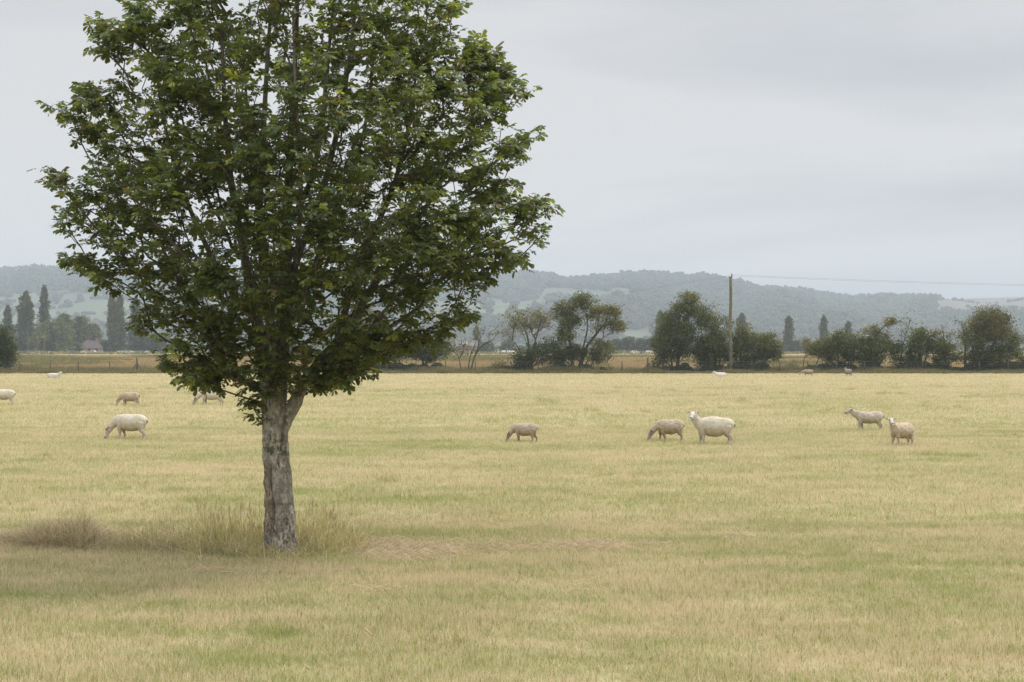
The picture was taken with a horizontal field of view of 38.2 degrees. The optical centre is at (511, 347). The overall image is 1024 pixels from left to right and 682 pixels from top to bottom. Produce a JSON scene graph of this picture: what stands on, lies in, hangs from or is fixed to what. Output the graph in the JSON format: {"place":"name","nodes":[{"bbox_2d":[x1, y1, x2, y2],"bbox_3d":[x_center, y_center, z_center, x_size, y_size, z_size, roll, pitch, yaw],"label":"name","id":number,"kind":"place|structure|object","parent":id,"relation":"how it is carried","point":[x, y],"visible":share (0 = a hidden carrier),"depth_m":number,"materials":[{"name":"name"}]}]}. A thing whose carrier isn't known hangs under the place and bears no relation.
{"place":"outdoors","nodes":[
{"label":"outdoors","id":0,"kind":"place"},
{"bbox_2d":[0,372,1023,681],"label":"field","id":1,"kind":"structure","parent":0,"point":[508,576],"depth_m":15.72,"materials":[{"name":"green plant"}]},
{"bbox_2d":[0,389,15,403],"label":"sheep","id":2,"kind":"object","parent":1,"relation":"on","point":[6,394],"visible":0.98,"depth_m":66.78},
{"bbox_2d":[47,371,62,377],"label":"sheep","id":3,"kind":"object","parent":1,"relation":"on","point":[50,375],"visible":0.76,"depth_m":126.20},
{"bbox_2d":[104,414,147,438],"bbox_3d":[-10.890,2.240,41.741,1.283,0.746,0.441,0,0,7],"label":"sheep","id":4,"kind":"object","parent":1,"relation":"on","point":[123,423],"visible":1,"depth_m":41.59},
{"bbox_2d":[116,392,139,405],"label":"sheep","id":5,"kind":"object","parent":1,"relation":"on","point":[129,396],"visible":0.95,"depth_m":65.52},
{"bbox_2d":[0,488,400,562],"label":"long grass","id":6,"kind":"structure","parent":1,"relation":"on","point":[219,534],"depth_m":19.14,"materials":[{"name":"plant"}]},
{"bbox_2d":[193,391,223,404],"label":"sheep","id":7,"kind":"object","parent":1,"relation":"on","point":[212,396],"visible":0.59,"depth_m":66.47},
{"bbox_2d":[26,0,565,552],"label":"chestnut tree","id":8,"kind":"object","parent":1,"relation":"on","point":[276,292],"visible":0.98,"depth_m":18.01,"materials":[{"name":"green plant"}]},
{"bbox_2d":[364,628,391,681],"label":"grass stalk","id":9,"kind":"object","parent":1,"relation":"on","point":[369,632],"depth_m":10.90,"materials":[{"name":"beige plant"}]},
{"bbox_2d":[164,529,757,590],"bbox_3d":[-0.713,2.518,19.049,7.661,0.146,4.288,0,0,-44],"label":"flattened hay","id":10,"kind":"object","parent":1,"relation":"on","point":[413,548],"visible":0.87,"depth_m":18.82,"materials":[{"name":"beige plant"}]},
{"bbox_2d":[506,423,537,441],"bbox_3d":[0.269,2.326,40.492,0.906,0.567,0.342,0,0,9],"label":"sheep","id":11,"kind":"object","parent":1,"relation":"on","point":[524,429],"visible":0.99,"depth_m":40.38},
{"bbox_2d":[647,419,684,440],"bbox_3d":[4.263,2.289,40.960,1.066,0.643,0.382,0,0,-7],"label":"sheep","id":12,"kind":"object","parent":1,"relation":"on","point":[663,427],"visible":0.98,"depth_m":40.85},
{"bbox_2d":[687,412,734,444],"bbox_3d":[5.326,2.157,39.535,1.291,0.912,0.447,0,0,3],"label":"sheep","id":13,"kind":"object","parent":1,"relation":"on","point":[712,426],"visible":0.98,"depth_m":39.39},
{"bbox_2d":[712,371,726,376],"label":"sheep","id":14,"kind":"object","parent":1,"relation":"on","point":[722,374],"visible":0.76,"depth_m":131.13},
{"bbox_2d":[799,369,813,375],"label":"sheep","id":15,"kind":"object","parent":1,"relation":"on","point":[809,371],"visible":0.97,"depth_m":133.74},
{"bbox_2d":[844,367,851,375],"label":"sheep","id":16,"kind":"object","parent":1,"relation":"on","point":[848,371],"visible":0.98,"depth_m":133.62},
{"bbox_2d":[844,409,883,429],"bbox_3d":[11.031,2.257,46.303,1.256,0.707,0.379,0,0,0],"label":"sheep","id":17,"kind":"object","parent":1,"relation":"on","point":[871,417],"visible":0.98,"depth_m":46.19},
{"bbox_2d":[886,418,914,444],"bbox_3d":[10.259,2.228,39.059,0.979,0.766,0.382,0,0,-36],"label":"sheep","id":18,"kind":"object","parent":1,"relation":"on","point":[906,430],"visible":0.99,"depth_m":38.91},
{"bbox_2d":[0,287,1023,349],"bbox_3d":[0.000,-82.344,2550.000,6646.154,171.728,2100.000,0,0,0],"label":"hills","id":19,"kind":"structure","parent":0,"point":[99,307],"depth_m":2372.21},
{"bbox_2d":[0,262,1023,348],"bbox_3d":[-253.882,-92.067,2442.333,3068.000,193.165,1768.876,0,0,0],"label":"woodland","id":20,"kind":"object","parent":19,"relation":"on","point":[804,308],"visible":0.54,"depth_m":2423.39,"materials":[{"name":"green plant"}]},
{"bbox_2d":[0,0,1023,298],"label":"sky","id":21,"kind":"structure","parent":0,"point":[863,142],"materials":[{"name":"grey"}]},
{"bbox_2d":[14,350,1023,355],"bbox_3d":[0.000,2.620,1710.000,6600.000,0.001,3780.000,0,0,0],"label":"ground","id":22,"kind":"structure","parent":0,"point":[321,350],"depth_m":580.76,"materials":[{"name":"green plant"}]},
{"bbox_2d":[2,304,16,335],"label":"poplar","id":23,"kind":"object","parent":22,"relation":"on","point":[7,314],"visible":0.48,"depth_m":649.11,"materials":[{"name":"green plant"}]},
{"bbox_2d":[0,322,25,369],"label":"bushy tree","id":24,"kind":"object","parent":22,"relation":"on","point":[7,356],"visible":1,"depth_m":149.43,"materials":[{"name":"green plant"}]},
{"bbox_2d":[10,335,24,352],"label":"round tree","id":25,"kind":"object","parent":22,"relation":"on","point":[18,341],"visible":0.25,"depth_m":647.32,"materials":[{"name":"green plant"}]},
{"bbox_2d":[13,290,36,353],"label":"conifer like tree","id":26,"kind":"object","parent":22,"relation":"on","point":[25,315],"visible":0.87,"depth_m":648.02,"materials":[{"name":"green plant"}]},
{"bbox_2d":[37,284,52,351],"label":"poplar","id":27,"kind":"object","parent":22,"relation":"on","point":[44,314],"visible":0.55,"depth_m":649.12,"materials":[{"name":"green plant"}]},
{"bbox_2d":[29,321,77,353],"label":"round tree","id":28,"kind":"object","parent":22,"relation":"on","point":[54,332],"visible":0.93,"depth_m":607.01,"materials":[{"name":"green plant"}]},
{"bbox_2d":[52,313,72,349],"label":"round tree","id":29,"kind":"object","parent":22,"relation":"on","point":[64,317],"visible":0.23,"depth_m":689.02,"materials":[{"name":"green plant"}]},
{"bbox_2d":[69,341,84,351],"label":"round tree","id":30,"kind":"object","parent":22,"relation":"on","point":[77,346],"visible":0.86,"depth_m":618.52,"materials":[{"name":"green plant"}]},
{"bbox_2d":[70,315,93,344],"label":"round tree","id":31,"kind":"object","parent":22,"relation":"on","point":[80,328],"visible":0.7,"depth_m":648.23,"materials":[{"name":"green plant"}]},
{"bbox_2d":[82,338,103,353],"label":"house","id":32,"kind":"structure","parent":22,"relation":"on","point":[92,345],"depth_m":637.45,"materials":[{"name":"brick"}]},
{"bbox_2d":[87,323,103,341],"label":"round tree","id":33,"kind":"object","parent":22,"relation":"on","point":[96,328],"visible":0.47,"depth_m":668.90,"materials":[{"name":"green plant"}]},
{"bbox_2d":[99,340,108,351],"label":"round tree","id":34,"kind":"object","parent":22,"relation":"on","point":[103,343],"visible":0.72,"depth_m":648.67,"materials":[{"name":"green plant"}]},
{"bbox_2d":[105,295,117,352],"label":"poplar","id":35,"kind":"object","parent":22,"relation":"on","point":[111,321],"visible":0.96,"depth_m":648.91,"materials":[{"name":"green plant"}]},
{"bbox_2d":[113,293,127,351],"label":"poplar","id":36,"kind":"object","parent":22,"relation":"on","point":[121,335],"visible":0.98,"depth_m":648.96,"materials":[{"name":"green plant"}]},
{"bbox_2d":[127,297,143,351],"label":"poplar","id":37,"kind":"object","parent":22,"relation":"on","point":[137,308],"visible":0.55,"depth_m":648.78,"materials":[{"name":"green plant"}]},
{"bbox_2d":[124,332,151,351],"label":"round tree","id":38,"kind":"object","parent":22,"relation":"on","point":[141,345],"visible":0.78,"depth_m":647.72,"materials":[{"name":"green plant"}]},
{"bbox_2d":[144,333,170,353],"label":"round tree","id":39,"kind":"object","parent":22,"relation":"on","point":[158,346],"visible":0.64,"depth_m":647.80,"materials":[{"name":"green plant"}]},
{"bbox_2d":[345,302,391,344],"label":"tall tree","id":40,"kind":"object","parent":22,"relation":"on","point":[369,312],"visible":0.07,"depth_m":157.63,"materials":[{"name":"green plant"}]},
{"bbox_2d":[383,338,406,363],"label":"hawthorn","id":41,"kind":"object","parent":22,"relation":"on","point":[400,358],"visible":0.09,"depth_m":149.78,"materials":[{"name":"green plant"}]},
{"bbox_2d":[401,328,457,366],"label":"hawthorn","id":42,"kind":"object","parent":22,"relation":"on","point":[426,355],"visible":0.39,"depth_m":149.57,"materials":[{"name":"green plant"}]},
{"bbox_2d":[454,338,477,353],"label":"house","id":43,"kind":"structure","parent":22,"relation":"on","point":[472,344],"depth_m":627.02,"materials":[{"name":"brick"}]},
{"bbox_2d":[472,325,481,352],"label":"poplar","id":44,"kind":"object","parent":22,"relation":"on","point":[478,335],"visible":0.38,"depth_m":649.38,"materials":[{"name":"green plant"}]},
{"bbox_2d":[450,323,505,369],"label":"bare tree","id":45,"kind":"object","parent":22,"relation":"on","point":[465,345],"visible":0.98,"depth_m":150.11,"materials":[{"name":"brown plant"}]},
{"bbox_2d":[481,341,494,352],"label":"round tree","id":46,"kind":"object","parent":22,"relation":"on","point":[489,347],"visible":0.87,"depth_m":647.87,"materials":[{"name":"green plant"}]},
{"bbox_2d":[486,358,507,368],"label":"shrub","id":47,"kind":"object","parent":22,"relation":"on","point":[499,364],"visible":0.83,"depth_m":149.76,"materials":[{"name":"green plant"}]},
{"bbox_2d":[499,340,515,350],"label":"round tree","id":48,"kind":"object","parent":22,"relation":"on","point":[507,346],"visible":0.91,"depth_m":647.94,"materials":[{"name":"green plant"}]},
{"bbox_2d":[0,361,1023,373],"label":"rank grass","id":49,"kind":"structure","parent":22,"relation":"on","point":[420,369],"depth_m":147.21,"materials":[{"name":"green plant"}]},
{"bbox_2d":[19,358,1008,370],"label":"wire fence","id":50,"kind":"object","parent":22,"relation":"on","point":[137,364],"visible":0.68,"depth_m":147.96,"materials":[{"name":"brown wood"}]},
{"bbox_2d":[5,355,1023,371],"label":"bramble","id":51,"kind":"object","parent":22,"relation":"on","point":[941,364],"visible":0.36,"depth_m":149.06,"materials":[{"name":"green plant"}]},
{"bbox_2d":[11,354,1023,368],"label":"meadow grass","id":52,"kind":"structure","parent":22,"relation":"on","point":[629,360],"depth_m":236.63,"materials":[{"name":"green plant"}]},
{"bbox_2d":[34,343,1023,352],"bbox_3d":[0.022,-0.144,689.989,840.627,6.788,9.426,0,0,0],"label":"distant hedgerow","id":53,"kind":"object","parent":22,"relation":"on","point":[521,347],"visible":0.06,"depth_m":688.67,"materials":[{"name":"green plant"}]},
{"bbox_2d":[494,301,567,369],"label":"feathery tree","id":54,"kind":"object","parent":22,"relation":"on","point":[531,355],"visible":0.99,"depth_m":149.62,"materials":[{"name":"green plant"}]},
{"bbox_2d":[554,340,567,349],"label":"round tree","id":55,"kind":"object","parent":22,"relation":"on","point":[563,343],"visible":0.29,"depth_m":648.53,"materials":[{"name":"green plant"}]},
{"bbox_2d":[548,290,632,366],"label":"spreading tree","id":56,"kind":"object","parent":22,"relation":"on","point":[577,352],"visible":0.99,"depth_m":149.65,"materials":[{"name":"green plant"}]},
{"bbox_2d":[584,335,620,369],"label":"bush","id":57,"kind":"object","parent":22,"relation":"on","point":[599,354],"visible":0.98,"depth_m":149.59,"materials":[{"name":"green plant"}]},
{"bbox_2d":[611,339,622,353],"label":"round tree","id":58,"kind":"object","parent":22,"relation":"on","point":[616,342],"visible":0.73,"depth_m":648.44,"materials":[{"name":"green plant"}]},
{"bbox_2d":[620,336,637,352],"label":"round tree","id":59,"kind":"object","parent":22,"relation":"on","point":[629,343],"visible":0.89,"depth_m":648.50,"materials":[{"name":"green plant"}]},
{"bbox_2d":[635,338,648,352],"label":"round tree","id":60,"kind":"object","parent":22,"relation":"on","point":[641,343],"visible":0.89,"depth_m":648.43,"materials":[{"name":"green plant"}]},
{"bbox_2d":[647,337,655,351],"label":"round tree","id":61,"kind":"object","parent":22,"relation":"on","point":[651,344],"visible":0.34,"depth_m":648.48,"materials":[{"name":"green plant"}]},
{"bbox_2d":[654,310,663,348],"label":"poplar","id":62,"kind":"object","parent":22,"relation":"on","point":[657,317],"visible":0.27,"depth_m":649.34,"materials":[{"name":"green plant"}]},
{"bbox_2d":[644,289,713,367],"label":"leafy tree","id":63,"kind":"object","parent":22,"relation":"on","point":[679,334],"visible":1,"depth_m":149.57,"materials":[{"name":"green plant"}]},
{"bbox_2d":[684,301,740,369],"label":"leafy tree","id":64,"kind":"object","parent":22,"relation":"on","point":[710,350],"visible":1,"depth_m":149.56,"materials":[{"name":"green plant"}]},
{"bbox_2d":[728,274,732,368],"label":"utility pole","id":65,"kind":"object","parent":22,"relation":"on","point":[730,326],"visible":0.94,"depth_m":148.87,"materials":[{"name":"brown wood"}]},
{"bbox_2d":[429,275,1023,312],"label":"overhead wire","id":66,"kind":"object","parent":65,"relation":"attached to","point":[773,276],"visible":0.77,"depth_m":152.86,"materials":[{"name":"black metal"}]},
{"bbox_2d":[724,320,756,365],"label":"leafy tree","id":67,"kind":"object","parent":22,"relation":"on","point":[740,340],"visible":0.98,"depth_m":149.70,"materials":[{"name":"green plant"}]},
{"bbox_2d":[735,312,750,347],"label":"poplar","id":68,"kind":"object","parent":22,"relation":"on","point":[741,316],"visible":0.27,"depth_m":649.21,"materials":[{"name":"green plant"}]},
{"bbox_2d":[734,329,786,366],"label":"hawthorn","id":69,"kind":"object","parent":22,"relation":"on","point":[766,348],"visible":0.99,"depth_m":149.51,"materials":[{"name":"green plant"}]},
{"bbox_2d":[777,342,786,353],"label":"round tree","id":70,"kind":"object","parent":22,"relation":"on","point":[784,346],"visible":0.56,"depth_m":648.48,"materials":[{"name":"green plant"}]},
{"bbox_2d":[782,315,795,351],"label":"poplar","id":71,"kind":"object","parent":22,"relation":"on","point":[787,338],"visible":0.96,"depth_m":648.94,"materials":[{"name":"green plant"}]},
{"bbox_2d":[792,340,803,352],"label":"round tree","id":72,"kind":"object","parent":22,"relation":"on","point":[796,346],"visible":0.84,"depth_m":648.33,"materials":[{"name":"green plant"}]},
{"bbox_2d":[800,336,826,365],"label":"tree","id":73,"kind":"object","parent":22,"relation":"on","point":[810,348],"visible":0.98,"depth_m":149.63,"materials":[{"name":"green plant"}]},
{"bbox_2d":[818,314,829,340],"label":"poplar","id":74,"kind":"object","parent":22,"relation":"on","point":[823,329],"visible":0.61,"depth_m":649.21,"materials":[{"name":"green plant"}]},
{"bbox_2d":[815,327,862,366],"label":"bushy tree","id":75,"kind":"object","parent":22,"relation":"on","point":[836,343],"visible":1,"depth_m":149.45,"materials":[{"name":"green plant"}]},
{"bbox_2d":[844,321,852,347],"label":"poplar","id":76,"kind":"object","parent":22,"relation":"on","point":[848,325],"visible":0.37,"depth_m":649.29,"materials":[{"name":"green plant"}]},
{"bbox_2d":[848,314,910,366],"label":"lopsided tree","id":77,"kind":"object","parent":22,"relation":"on","point":[870,348],"visible":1,"depth_m":149.53,"materials":[{"name":"green plant"}]},
{"bbox_2d":[888,310,915,368],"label":"wispy tree","id":78,"kind":"object","parent":22,"relation":"on","point":[899,363],"visible":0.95,"depth_m":149.90,"materials":[{"name":"green plant"}]},
{"bbox_2d":[900,323,950,364],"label":"knobbly tree","id":79,"kind":"object","parent":22,"relation":"on","point":[916,347],"visible":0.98,"depth_m":149.64,"materials":[{"name":"green plant"}]},
{"bbox_2d":[927,323,967,363],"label":"wispy tree","id":80,"kind":"object","parent":22,"relation":"on","point":[947,355],"visible":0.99,"depth_m":149.78,"materials":[{"name":"green plant"}]},
{"bbox_2d":[949,302,1023,369],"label":"domed tree","id":81,"kind":"object","parent":22,"relation":"on","point":[986,331],"visible":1,"depth_m":149.38,"materials":[{"name":"green plant"}]},
{"bbox_2d":[1009,351,1023,365],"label":"bush","id":82,"kind":"object","parent":22,"relation":"on","point":[1021,359],"visible":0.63,"depth_m":149.67,"materials":[{"name":"green plant"}]}
]}

